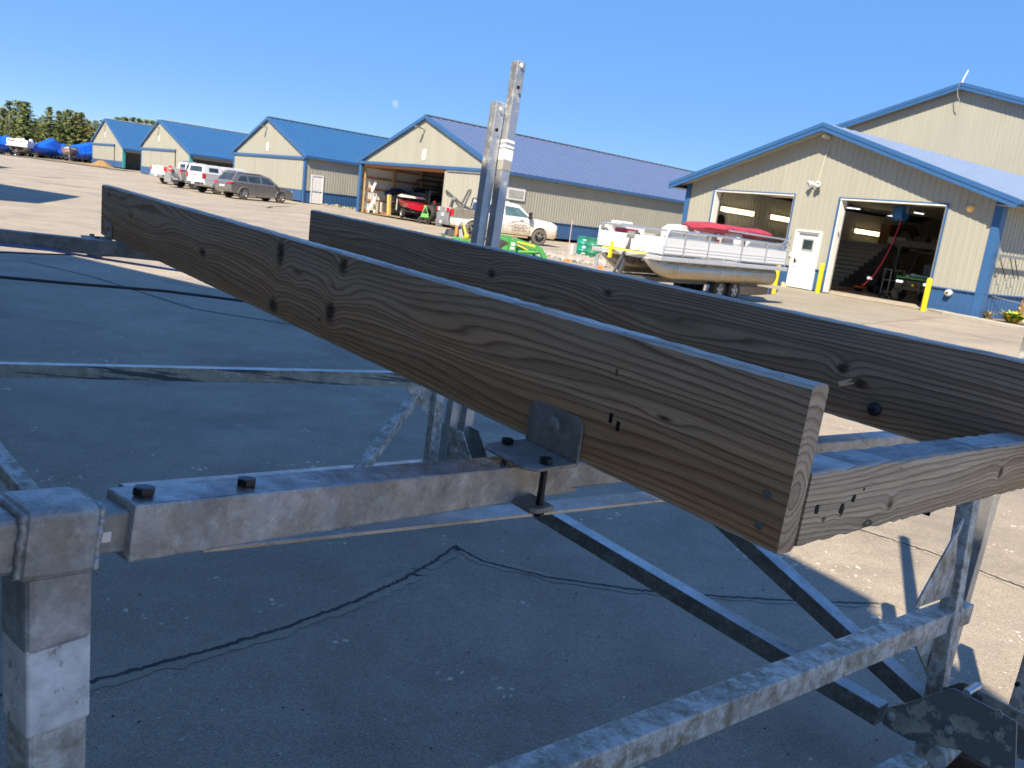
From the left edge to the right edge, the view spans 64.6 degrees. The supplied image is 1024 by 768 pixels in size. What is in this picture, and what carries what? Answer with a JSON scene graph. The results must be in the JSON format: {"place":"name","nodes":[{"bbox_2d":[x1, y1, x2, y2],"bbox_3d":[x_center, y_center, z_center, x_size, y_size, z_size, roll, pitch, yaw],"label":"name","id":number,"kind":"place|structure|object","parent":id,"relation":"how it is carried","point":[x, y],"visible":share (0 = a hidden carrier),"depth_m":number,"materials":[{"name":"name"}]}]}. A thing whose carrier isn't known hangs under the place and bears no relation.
{"place":"outdoors","nodes":[
{"label":"outdoors","id":0,"kind":"place"},
{"bbox_2d":[0,154,1023,767],"bbox_3d":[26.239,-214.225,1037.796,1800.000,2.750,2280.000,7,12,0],"label":"ground","id":1,"kind":"structure","parent":0,"point":[624,664],"depth_m":3.31,"materials":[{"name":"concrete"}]},
{"bbox_2d":[4,154,127,168],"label":"dirt yard","id":2,"kind":"structure","parent":1,"relation":"on","point":[67,161],"depth_m":106.37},
{"bbox_2d":[0,107,14,153],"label":"pine tree","id":3,"kind":"object","parent":2,"relation":"on","point":[3,112],"visible":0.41,"depth_m":150.55,"materials":[{"name":"green plant"}]},
{"bbox_2d":[3,118,11,154],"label":"pine tree","id":4,"kind":"object","parent":2,"relation":"on","point":[7,129],"visible":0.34,"depth_m":135.17,"materials":[{"name":"green plant"}]},
{"bbox_2d":[0,100,17,133],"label":"pine tree","id":5,"kind":"object","parent":2,"relation":"on","point":[8,104],"visible":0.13,"depth_m":156.06,"materials":[{"name":"green plant"}]},
{"bbox_2d":[0,135,18,154],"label":"shrink wrapped boat","id":6,"kind":"object","parent":2,"relation":"on","point":[4,147],"visible":0.57,"depth_m":122.31,"materials":[{"name":"blue plastic"}]},
{"bbox_2d":[1,100,40,155],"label":"pine tree","id":7,"kind":"object","parent":2,"relation":"on","point":[17,105],"visible":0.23,"depth_m":154.02,"materials":[{"name":"green plant"}]},
{"bbox_2d":[13,145,34,156],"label":"boat trailer","id":8,"kind":"object","parent":2,"relation":"on","point":[23,153],"visible":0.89,"depth_m":112.91,"materials":[{"name":"metal"}]},
{"bbox_2d":[6,138,37,152],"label":"pontoon boat","id":9,"kind":"object","parent":8,"relation":"on","point":[25,145],"visible":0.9,"depth_m":110.48,"materials":[{"name":"metal"}]},
{"bbox_2d":[10,101,43,155],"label":"pine tree","id":10,"kind":"object","parent":2,"relation":"on","point":[25,123],"visible":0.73,"depth_m":140.39,"materials":[{"name":"green plant"}]},
{"bbox_2d":[28,118,42,156],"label":"pine tree","id":11,"kind":"object","parent":2,"relation":"on","point":[37,125],"visible":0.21,"depth_m":148.83,"materials":[{"name":"green plant"}]},
{"bbox_2d":[37,117,44,140],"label":"pine tree","id":12,"kind":"object","parent":2,"relation":"on","point":[40,121],"visible":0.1,"depth_m":156.60,"materials":[{"name":"green plant"}]},
{"bbox_2d":[0,128,82,161],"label":"undergrowth","id":13,"kind":"object","parent":2,"relation":"on","point":[47,157],"visible":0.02,"depth_m":154.56,"materials":[{"name":"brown plant"}]},
{"bbox_2d":[29,138,64,158],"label":"shrink wrapped boat","id":14,"kind":"object","parent":2,"relation":"on","point":[47,147],"visible":0.91,"depth_m":115.15,"materials":[{"name":"blue plastic"}]},
{"bbox_2d":[35,107,68,158],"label":"pine tree","id":15,"kind":"object","parent":2,"relation":"on","point":[48,127],"visible":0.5,"depth_m":141.46,"materials":[{"name":"green plant"}]},
{"bbox_2d":[35,144,74,159],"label":"shrink wrapped boat","id":16,"kind":"object","parent":2,"relation":"on","point":[60,158],"visible":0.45,"depth_m":122.27,"materials":[{"name":"blue plastic"}]},
{"bbox_2d":[53,111,65,159],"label":"pine tree","id":17,"kind":"object","parent":2,"relation":"on","point":[58,114],"visible":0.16,"depth_m":148.47,"materials":[{"name":"green plant"}]},
{"bbox_2d":[2,154,135,171],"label":"dark dirt edge","id":18,"kind":"object","parent":2,"relation":"on","point":[74,163],"visible":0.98,"depth_m":95.02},
{"bbox_2d":[48,109,90,160],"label":"pine tree","id":19,"kind":"object","parent":2,"relation":"on","point":[67,129],"visible":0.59,"depth_m":143.29,"materials":[{"name":"green plant"}]},
{"bbox_2d":[54,142,91,162],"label":"shrink wrapped boat","id":20,"kind":"object","parent":2,"relation":"on","point":[85,147],"visible":0.22,"depth_m":118.88,"materials":[{"name":"blue plastic"}]},
{"bbox_2d":[63,112,93,144],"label":"pine tree","id":21,"kind":"object","parent":2,"relation":"on","point":[81,124],"visible":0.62,"depth_m":144.38,"materials":[{"name":"green plant"}]},
{"bbox_2d":[71,151,91,162],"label":"shrink wrapped boat","id":22,"kind":"object","parent":2,"relation":"on","point":[86,156],"visible":0.41,"depth_m":110.74,"materials":[{"name":"blue plastic"}]},
{"bbox_2d":[84,120,94,139],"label":"pine tree","id":23,"kind":"object","parent":2,"relation":"on","point":[91,128],"visible":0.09,"depth_m":150.45,"materials":[{"name":"green plant"}]},
{"bbox_2d":[91,120,99,131],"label":"pine tree","id":24,"kind":"object","parent":2,"relation":"on","point":[94,124],"visible":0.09,"depth_m":156.38,"materials":[{"name":"green plant"}]},
{"bbox_2d":[89,160,113,167],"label":"sand pile","id":25,"kind":"object","parent":2,"relation":"on","point":[101,163],"visible":0.86,"depth_m":98.38,"materials":[{"name":"sand"}]},
{"bbox_2d":[120,117,131,121],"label":"pine tree","id":26,"kind":"object","parent":2,"relation":"on","point":[125,119],"visible":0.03,"depth_m":187.44,"materials":[{"name":"green plant"}]},
{"bbox_2d":[136,118,144,123],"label":"pine tree","id":27,"kind":"object","parent":2,"relation":"on","point":[139,120],"visible":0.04,"depth_m":187.62,"materials":[{"name":"green plant"}]},
{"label":"boat trailer","id":28,"kind":"object","parent":2,"relation":"on","visible":0},
{"bbox_2d":[61,145,78,156],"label":"speedboat","id":29,"kind":"object","parent":28,"relation":"on","point":[71,151],"visible":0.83,"depth_m":109.27,"materials":[{"name":"white plastic"}]},
{"bbox_2d":[90,118,152,169],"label":"storage shed","id":30,"kind":"structure","parent":1,"relation":"on","point":[114,142],"depth_m":102.66,"materials":[{"name":"beige"}]},
{"bbox_2d":[92,144,98,162],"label":"sliding door","id":31,"kind":"structure","parent":30,"relation":"in","point":[95,147],"depth_m":106.40,"materials":[{"name":"beige"}]},
{"bbox_2d":[99,145,105,161],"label":"sliding door","id":32,"kind":"structure","parent":30,"relation":"in","point":[102,148],"depth_m":104.23,"materials":[{"name":"beige"}]},
{"bbox_2d":[106,145,114,165],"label":"sliding door","id":33,"kind":"structure","parent":30,"relation":"in","point":[109,149],"depth_m":102.04,"materials":[{"name":"beige"}]},
{"bbox_2d":[6,260,291,324],"bbox_3d":[-4.223,-1.073,9.803,6.703,0.001,0.819,12,13,23],"label":"crack seal","id":34,"kind":"object","parent":1,"relation":"on","point":[152,295],"visible":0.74,"depth_m":9.63,"materials":[{"name":"asphalt"}]},
{"bbox_2d":[149,162,205,184],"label":"parked pickup","id":35,"kind":"object","parent":1,"relation":"on","point":[158,171],"visible":0.18,"depth_m":65.59,"materials":[{"name":"white paint"}]},
{"bbox_2d":[164,164,212,188],"bbox_3d":[-24.270,-16.222,63.447,2.540,1.971,6.700,14,14,32],"label":"parked pickup","id":36,"kind":"object","parent":1,"relation":"on","point":[178,177],"visible":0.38,"depth_m":61.08,"materials":[{"name":"grey paint"}]},
{"bbox_2d":[178,161,196,169],"bbox_3d":[-24.706,-16.462,61.822,0.970,1.086,1.318,14,14,32],"label":"ladder rack","id":37,"kind":"object","parent":36,"relation":"on","point":[185,164],"visible":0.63,"depth_m":61.52,"materials":[{"name":"metal"}]},
{"bbox_2d":[139,119,248,173],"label":"storage shed","id":38,"kind":"structure","parent":1,"relation":"on","point":[167,143],"depth_m":84.18,"materials":[{"name":"beige"}]},
{"bbox_2d":[141,149,150,173],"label":"sliding door","id":39,"kind":"structure","parent":38,"relation":"in","point":[146,154],"depth_m":87.95,"materials":[{"name":"beige"}]},
{"bbox_2d":[151,150,160,165],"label":"sliding door","id":40,"kind":"structure","parent":38,"relation":"in","point":[155,154],"depth_m":85.69,"materials":[{"name":"beige"}]},
{"bbox_2d":[161,151,174,167],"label":"sliding door","id":41,"kind":"structure","parent":38,"relation":"in","point":[167,157],"depth_m":83.19,"materials":[{"name":"beige"}]},
{"bbox_2d":[185,164,260,198],"bbox_3d":[-20.831,-14.936,59.741,2.540,1.971,6.212,14,14,32],"label":"parked pickup","id":42,"kind":"object","parent":1,"relation":"on","point":[202,178],"visible":0.46,"depth_m":57.46,"materials":[{"name":"white paint"}]},
{"bbox_2d":[0,544,459,702],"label":"crack margin","id":43,"kind":"object","parent":1,"relation":"on","point":[182,663],"visible":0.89,"depth_m":2.73,"materials":[{"name":"concrete"}]},
{"bbox_2d":[0,545,456,696],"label":"crack seal","id":44,"kind":"object","parent":43,"relation":"on","point":[96,679],"visible":0.85,"depth_m":2.73,"materials":[{"name":"asphalt"}]},
{"bbox_2d":[214,171,292,202],"bbox_3d":[-17.979,-13.766,56.561,2.280,1.811,5.099,16,15,36],"label":"parked car","id":45,"kind":"object","parent":1,"relation":"on","point":[242,185],"visible":0.99,"depth_m":55.35,"materials":[{"name":"grey paint"}]},
{"bbox_2d":[231,116,388,206],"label":"storage shed","id":46,"kind":"structure","parent":1,"relation":"on","point":[308,163],"depth_m":66.46,"materials":[{"name":"beige"}]},
{"bbox_2d":[234,155,254,173],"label":"sliding door","id":47,"kind":"structure","parent":46,"relation":"in","point":[247,163],"depth_m":71.10,"materials":[{"name":"beige"}]},
{"bbox_2d":[254,156,277,183],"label":"sliding door","id":48,"kind":"structure","parent":46,"relation":"in","point":[265,166],"depth_m":68.11,"materials":[{"name":"beige"}]},
{"bbox_2d":[276,158,303,200],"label":"sliding door","id":49,"kind":"structure","parent":46,"relation":"in","point":[289,171],"depth_m":65.02,"materials":[{"name":"beige"}]},
{"bbox_2d":[311,176,322,203],"bbox_3d":[-15.542,-15.452,64.463,0.899,2.100,0.122,-4,16,-42],"label":"side door","id":50,"kind":"structure","parent":46,"relation":"in","point":[317,181],"depth_m":64.47,"materials":[{"name":"white paint"}]},
{"bbox_2d":[322,204,355,208],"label":"edging stones","id":51,"kind":"object","parent":1,"relation":"on","point":[336,205],"visible":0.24,"depth_m":64.85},
{"bbox_2d":[441,218,546,258],"bbox_3d":[-0.476,-3.370,19.975,3.089,1.199,1.910,7,12,0],"label":"tractor","id":52,"kind":"object","parent":1,"relation":"on","point":[508,242],"visible":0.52,"depth_m":19.55,"materials":[{"name":"green paint"}]},
{"bbox_2d":[435,199,557,245],"bbox_3d":[-0.832,-8.414,41.602,6.380,2.031,2.540,2,13,-24],"label":"work truck","id":53,"kind":"object","parent":1,"relation":"on","point":[519,222],"visible":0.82,"depth_m":41.02,"materials":[{"name":"white paint"}]},
{"bbox_2d":[445,189,476,209],"bbox_3d":[-2.601,-9.226,41.547,1.780,1.630,0.955,7,12,0],"label":"bed crane","id":54,"kind":"object","parent":53,"relation":"in","point":[456,200],"visible":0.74,"depth_m":41.35,"materials":[{"name":"grey metal"}]},
{"bbox_2d":[0,60,1023,767],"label":"lift","id":55,"kind":"object","parent":1,"relation":"on","point":[708,408],"visible":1,"depth_m":1.63,"materials":[{"name":"metal"}]},
{"bbox_2d":[7,291,1023,761],"bbox_3d":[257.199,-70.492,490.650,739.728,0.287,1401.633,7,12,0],"label":"loose stone chips","id":56,"kind":"object","parent":1,"relation":"on","point":[451,643],"visible":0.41,"depth_m":2.54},
{"bbox_2d":[356,114,694,239],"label":"storage shed","id":57,"kind":"structure","parent":1,"relation":"on","point":[561,186],"depth_m":54.57,"materials":[{"name":"beige"}]},
{"bbox_2d":[373,195,375,212],"bbox_3d":[-10.173,-13.351,59.943,0.110,1.326,0.230,-4,16,-42],"label":"upright pole","id":58,"kind":"object","parent":57,"relation":"in","point":[374,208],"visible":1,"depth_m":59.91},
{"bbox_2d":[387,195,390,214],"bbox_3d":[-8.722,-12.693,57.349,0.200,1.407,0.340,-4,16,-42],"label":"sawn post","id":59,"kind":"object","parent":57,"relation":"in","point":[388,204],"visible":1,"depth_m":57.28,"materials":[{"name":"yellow wood"}]},
{"bbox_2d":[384,188,410,209],"bbox_3d":[-9.543,-14.151,62.452,2.100,2.099,4.604,-2,15,-37],"label":"covered boat","id":60,"kind":"object","parent":57,"relation":"in","point":[393,198],"visible":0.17,"depth_m":60.56,"materials":[{"name":"blue fabric"}]},
{"bbox_2d":[396,193,427,219],"bbox_3d":[-7.200,-12.589,57.369,1.900,1.702,5.004,2,13,-23],"label":"red boat","id":61,"kind":"object","parent":57,"relation":"on","point":[411,204],"visible":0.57,"depth_m":56.30,"materials":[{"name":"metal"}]},
{"bbox_2d":[418,205,429,223],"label":"mower deck","id":62,"kind":"structure","parent":57,"relation":"in","point":[424,215],"depth_m":52.94,"materials":[{"name":"green paint"}]},
{"bbox_2d":[423,191,442,221],"bbox_3d":[-4.574,-11.656,53.596,1.540,2.035,2.253,-4,16,-42],"label":"dark tractor","id":63,"kind":"object","parent":57,"relation":"in","point":[432,209],"visible":0.29,"depth_m":53.62,"materials":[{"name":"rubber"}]},
{"bbox_2d":[442,171,494,208],"bbox_3d":[-2.786,-11.818,50.016,0.081,2.400,4.854,-4,16,-42],"label":"sliding door","id":64,"kind":"structure","parent":57,"relation":"in","point":[457,183],"depth_m":50.46,"materials":[{"name":"beige"}]},
{"bbox_2d":[506,187,525,200],"bbox_3d":[0.230,-11.505,49.062,1.499,0.700,0.060,-4,16,-42],"label":"window frame","id":65,"kind":"structure","parent":57,"relation":"in","point":[508,188],"depth_m":49.01,"materials":[{"name":"white paint"}]},
{"bbox_2d":[508,189,523,198],"bbox_3d":[0.243,-11.501,49.048,1.200,0.460,0.040,-4,16,-42],"label":"window pane","id":66,"kind":"structure","parent":57,"relation":"in","point":[512,193],"depth_m":49.03,"materials":[{"name":"glass"}]},
{"bbox_3d":[-7.020,-13.398,61.869,1.440,1.474,6.850,1,13,-28],"label":"boat trailer","id":67,"kind":"object","parent":57,"relation":"on","visible":0},
{"bbox_2d":[408,179,443,204],"bbox_3d":[-6.457,-14.306,60.839,2.247,2.030,6.400,1,13,-28],"label":"speedboat","id":68,"kind":"object","parent":67,"relation":"on","point":[424,193],"visible":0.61,"depth_m":59.59,"materials":[{"name":"black"}]},
{"bbox_2d":[454,544,883,606],"bbox_3d":[0.678,0.860,3.485,1.888,0.001,0.287,7,12,0],"label":"crack margin","id":69,"kind":"object","parent":1,"relation":"on","point":[502,568],"visible":0.76,"depth_m":3.44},
{"bbox_2d":[455,546,878,603],"bbox_3d":[0.672,0.860,3.473,1.876,0.001,0.205,7,12,2],"label":"crack seal","id":70,"kind":"object","parent":69,"relation":"on","point":[650,590],"visible":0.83,"depth_m":3.44,"materials":[{"name":"asphalt"}]},
{"bbox_2d":[594,229,756,298],"bbox_3d":[3.740,-2.776,18.992,6.345,1.474,1.224,-4,16,-42],"label":"boat trailer","id":71,"kind":"object","parent":1,"relation":"on","point":[731,290],"visible":0.5,"depth_m":19.14,"materials":[{"name":"metal"}]},
{"bbox_2d":[592,220,791,284],"bbox_3d":[4.557,-3.237,19.598,5.794,1.396,2.004,-4,16,-42],"label":"pontoon boat","id":72,"kind":"object","parent":71,"relation":"on","point":[686,251],"visible":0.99,"depth_m":18.65,"materials":[{"name":"metal"}]},
{"bbox_2d":[602,241,645,256],"bbox_3d":[2.388,-2.934,17.810,0.234,0.362,1.372,-2,15,-36],"label":"tie strap","id":73,"kind":"object","parent":72,"relation":"hanging from","point":[611,247],"visible":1,"depth_m":17.95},
{"bbox_2d":[659,282,948,323],"bbox_3d":[8.976,-2.689,25.127,9.118,0.004,19.356,10,12,14],"label":"concrete apron","id":74,"kind":"object","parent":1,"relation":"on","point":[849,309],"visible":0.52,"depth_m":23.02,"materials":[{"name":"concrete"}]},
{"bbox_2d":[707,286,777,295],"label":"puddle","id":75,"kind":"object","parent":74,"relation":"on","point":[757,290],"visible":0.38,"depth_m":25.62,"materials":[{"name":"grey liquid"}]},
{"bbox_2d":[773,265,780,284],"bbox_3d":[10.101,-4.285,30.781,0.168,1.070,0.168,7,12,0],"label":"bollard","id":76,"kind":"object","parent":74,"relation":"on","point":[777,278],"visible":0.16,"depth_m":30.76,"materials":[{"name":"metal"}]},
{"bbox_2d":[815,263,824,292],"bbox_3d":[11.060,-3.802,29.047,0.168,1.070,0.168,7,12,0],"label":"bollard","id":77,"kind":"object","parent":74,"relation":"on","point":[820,277],"visible":0.96,"depth_m":28.98,"materials":[{"name":"metal"}]},
{"bbox_2d":[920,278,932,310],"bbox_3d":[13.206,-2.851,25.779,0.168,1.070,0.168,7,12,0],"label":"bollard","id":78,"kind":"object","parent":74,"relation":"on","point":[924,303],"visible":0.98,"depth_m":25.72,"materials":[{"name":"metal"}]},
{"bbox_2d":[668,122,1023,318],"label":"workshop","id":79,"kind":"structure","parent":1,"relation":"on","point":[829,196],"depth_m":29.36,"materials":[{"name":"beige"}]},
{"bbox_2d":[716,210,726,224],"bbox_3d":[9.218,-7.264,36.018,0.916,0.916,0.180,-1,14,-34],"label":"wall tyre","id":80,"kind":"object","parent":79,"relation":"hanging from","point":[722,217],"depth_m":35.99,"materials":[{"name":"black rubber"}]},
{"bbox_2d":[787,231,819,288],"bbox_3d":[10.868,-4.617,30.155,0.105,2.070,1.020,-1,14,-34],"label":"entry door","id":81,"kind":"structure","parent":79,"relation":"in","point":[806,245],"depth_m":30.15,"materials":[{"name":"white paint"}]},
{"bbox_2d":[830,204,909,289],"bbox_3d":[14.373,-5.855,33.736,2.116,3.892,7.295,9,12,11],"label":"hose reel","id":82,"kind":"object","parent":79,"relation":"hanging from","point":[901,212],"visible":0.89,"depth_m":30.08,"materials":[{"name":"rubber"}]},
{"bbox_2d":[854,266,894,294],"bbox_3d":[15.447,-4.404,34.204,1.550,1.150,1.100,-1,14,-34],"label":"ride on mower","id":83,"kind":"object","parent":79,"relation":"on","point":[873,284],"visible":0.81,"depth_m":33.96,"materials":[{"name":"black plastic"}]},
{"bbox_2d":[878,224,896,244],"bbox_3d":[19.040,-7.569,41.018,0.620,0.980,0.563,-1,14,-34],"label":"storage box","id":84,"kind":"object","parent":79,"relation":"on","point":[886,230],"visible":0.81,"depth_m":40.80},
{"bbox_2d":[878,268,905,298],"bbox_3d":[14.619,-3.839,31.124,0.599,1.114,0.650,7,12,0],"label":"steel cart","id":85,"kind":"object","parent":79,"relation":"on","point":[887,291],"visible":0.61,"depth_m":30.97,"materials":[{"name":"metal"}]},
{"bbox_2d":[892,224,918,252],"bbox_3d":[19.686,-7.313,40.643,0.360,1.400,1.400,-1,14,-34],"label":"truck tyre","id":86,"kind":"object","parent":79,"relation":"on","point":[912,230],"visible":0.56,"depth_m":40.37,"materials":[{"name":"rubber"}]},
{"bbox_2d":[891,251,934,301],"bbox_3d":[15.624,-3.899,30.049,2.745,1.904,1.640,-1,14,-34],"label":"utility vehicle","id":87,"kind":"object","parent":79,"relation":"on","point":[904,283],"visible":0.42,"depth_m":29.81,"materials":[{"name":"green plastic"}]},
{"bbox_2d":[891,203,945,207],"bbox_3d":[15.471,-6.370,29.064,0.580,0.040,3.660,-1,14,-34],"label":"raised door section","id":88,"kind":"structure","parent":79,"relation":"in","point":[891,203],"depth_m":29.63,"materials":[{"name":"white paint"}]},
{"bbox_2d":[929,238,937,251],"bbox_3d":[20.341,-6.592,38.564,0.620,0.600,0.547,-1,14,-34],"label":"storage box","id":89,"kind":"object","parent":79,"relation":"on","point":[934,241],"visible":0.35,"depth_m":38.44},
{"bbox_2d":[992,254,1023,321],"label":"hanging rack","id":90,"kind":"object","parent":79,"relation":"hanging from","point":[1010,257],"visible":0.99,"depth_m":24.99,"materials":[{"name":"grey metal"}]},
{"bbox_3d":[18.990,-6.714,39.409,0.620,0.211,0.496,-1,14,-34],"label":"storage box","id":91,"kind":"object","parent":79,"relation":"on","visible":0},
{"bbox_2d":[887,236,896,243],"bbox_3d":[18.612,-6.977,39.387,0.620,0.346,0.364,-1,14,-34],"label":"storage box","id":92,"kind":"object","parent":91,"relation":"on","point":[890,240],"visible":0.64,"depth_m":39.22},
{"bbox_3d":[19.311,-6.727,39.222,0.620,0.336,0.451,-1,14,-34],"label":"storage box","id":93,"kind":"object","parent":79,"relation":"on","visible":0},
{"bbox_2d":[896,237,912,240],"bbox_3d":[18.940,-6.954,39.191,0.620,0.218,0.661,-1,14,-34],"label":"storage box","id":94,"kind":"object","parent":93,"relation":"on","point":[904,239],"visible":0.51,"depth_m":38.93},
{"bbox_2d":[836,70,1023,274],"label":"building","id":95,"kind":"structure","parent":1,"relation":"on","point":[962,120],"depth_m":43.42,"materials":[{"name":"beige"}]},
{"bbox_2d":[857,529,1023,588],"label":"crack margin","id":96,"kind":"object","parent":1,"relation":"on","point":[1005,582],"visible":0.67,"depth_m":4.26,"materials":[{"name":"concrete"}]},
{"bbox_2d":[860,529,1023,587],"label":"crack seal","id":97,"kind":"object","parent":96,"relation":"on","point":[939,555],"visible":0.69,"depth_m":4.27,"materials":[{"name":"asphalt"}]},
{"bbox_2d":[926,308,1023,330],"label":"kerb","id":98,"kind":"structure","parent":1,"relation":"on","point":[992,322],"depth_m":23.96,"materials":[{"name":"concrete"}]},
{"bbox_2d":[983,318,1023,325],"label":"planting bed","id":99,"kind":"object","parent":1,"relation":"on","point":[1021,323],"visible":0.51,"depth_m":24.94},
{"bbox_2d":[984,310,993,318],"bbox_3d":[14.864,-2.192,25.290,0.587,0.285,0.569,7,12,0],"label":"dry plant","id":100,"kind":"object","parent":99,"relation":"on","point":[987,314],"visible":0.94,"depth_m":25.20,"materials":[{"name":"beige plant"}]},
{"bbox_2d":[998,309,1023,323],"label":"hosta plant","id":101,"kind":"object","parent":99,"relation":"on","point":[1013,317],"visible":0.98,"depth_m":24.26,"materials":[{"name":"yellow plant"}]},
{"bbox_2d":[1018,298,1023,314],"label":"dry grass clump","id":102,"kind":"object","parent":99,"relation":"on","point":[1021,308],"visible":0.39,"depth_m":26.41,"materials":[{"name":"beige plant"}]},
{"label":"stone bed","id":103,"kind":"structure","parent":1,"relation":"on","visible":0},
{"bbox_2d":[570,244,574,253],"bbox_3d":[2.497,-5.567,33.767,0.318,0.520,0.318,7,12,0],"label":"white standpipe","id":104,"kind":"object","parent":103,"relation":"on","point":[572,248],"visible":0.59,"depth_m":33.70,"materials":[{"name":"paint"}]},
{"bbox_2d":[544,250,609,267],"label":"field stones","id":105,"kind":"object","parent":103,"relation":"on","point":[575,257],"visible":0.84,"depth_m":30.51,"materials":[{"name":"stone"}]},
{"bbox_2d":[576,236,591,254],"bbox_3d":[3.048,-5.845,34.512,0.600,0.885,0.600,2,13,-22],"label":"steel drum","id":106,"kind":"object","parent":103,"relation":"on","point":[581,244],"visible":0.67,"depth_m":34.26,"materials":[{"name":"green paint"}]},
{"bbox_2d":[585,237,600,257],"bbox_3d":[3.359,-5.597,33.518,0.600,0.885,0.600,2,13,-22],"label":"steel drum","id":107,"kind":"object","parent":103,"relation":"on","point":[589,251],"visible":0.57,"depth_m":33.28,"materials":[{"name":"metal"}]},
{"bbox_2d":[0,0,1023,171],"label":"sky","id":108,"kind":"structure","parent":0,"point":[693,85],"materials":[{"name":"blue"}]},
{"bbox_2d":[914,236,930,242],"bbox_3d":[20.000,-6.980,39.338,0.620,0.301,0.648,-1,14,-34],"label":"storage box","id":109,"kind":"object","parent":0,"point":[922,239],"visible":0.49,"depth_m":39.11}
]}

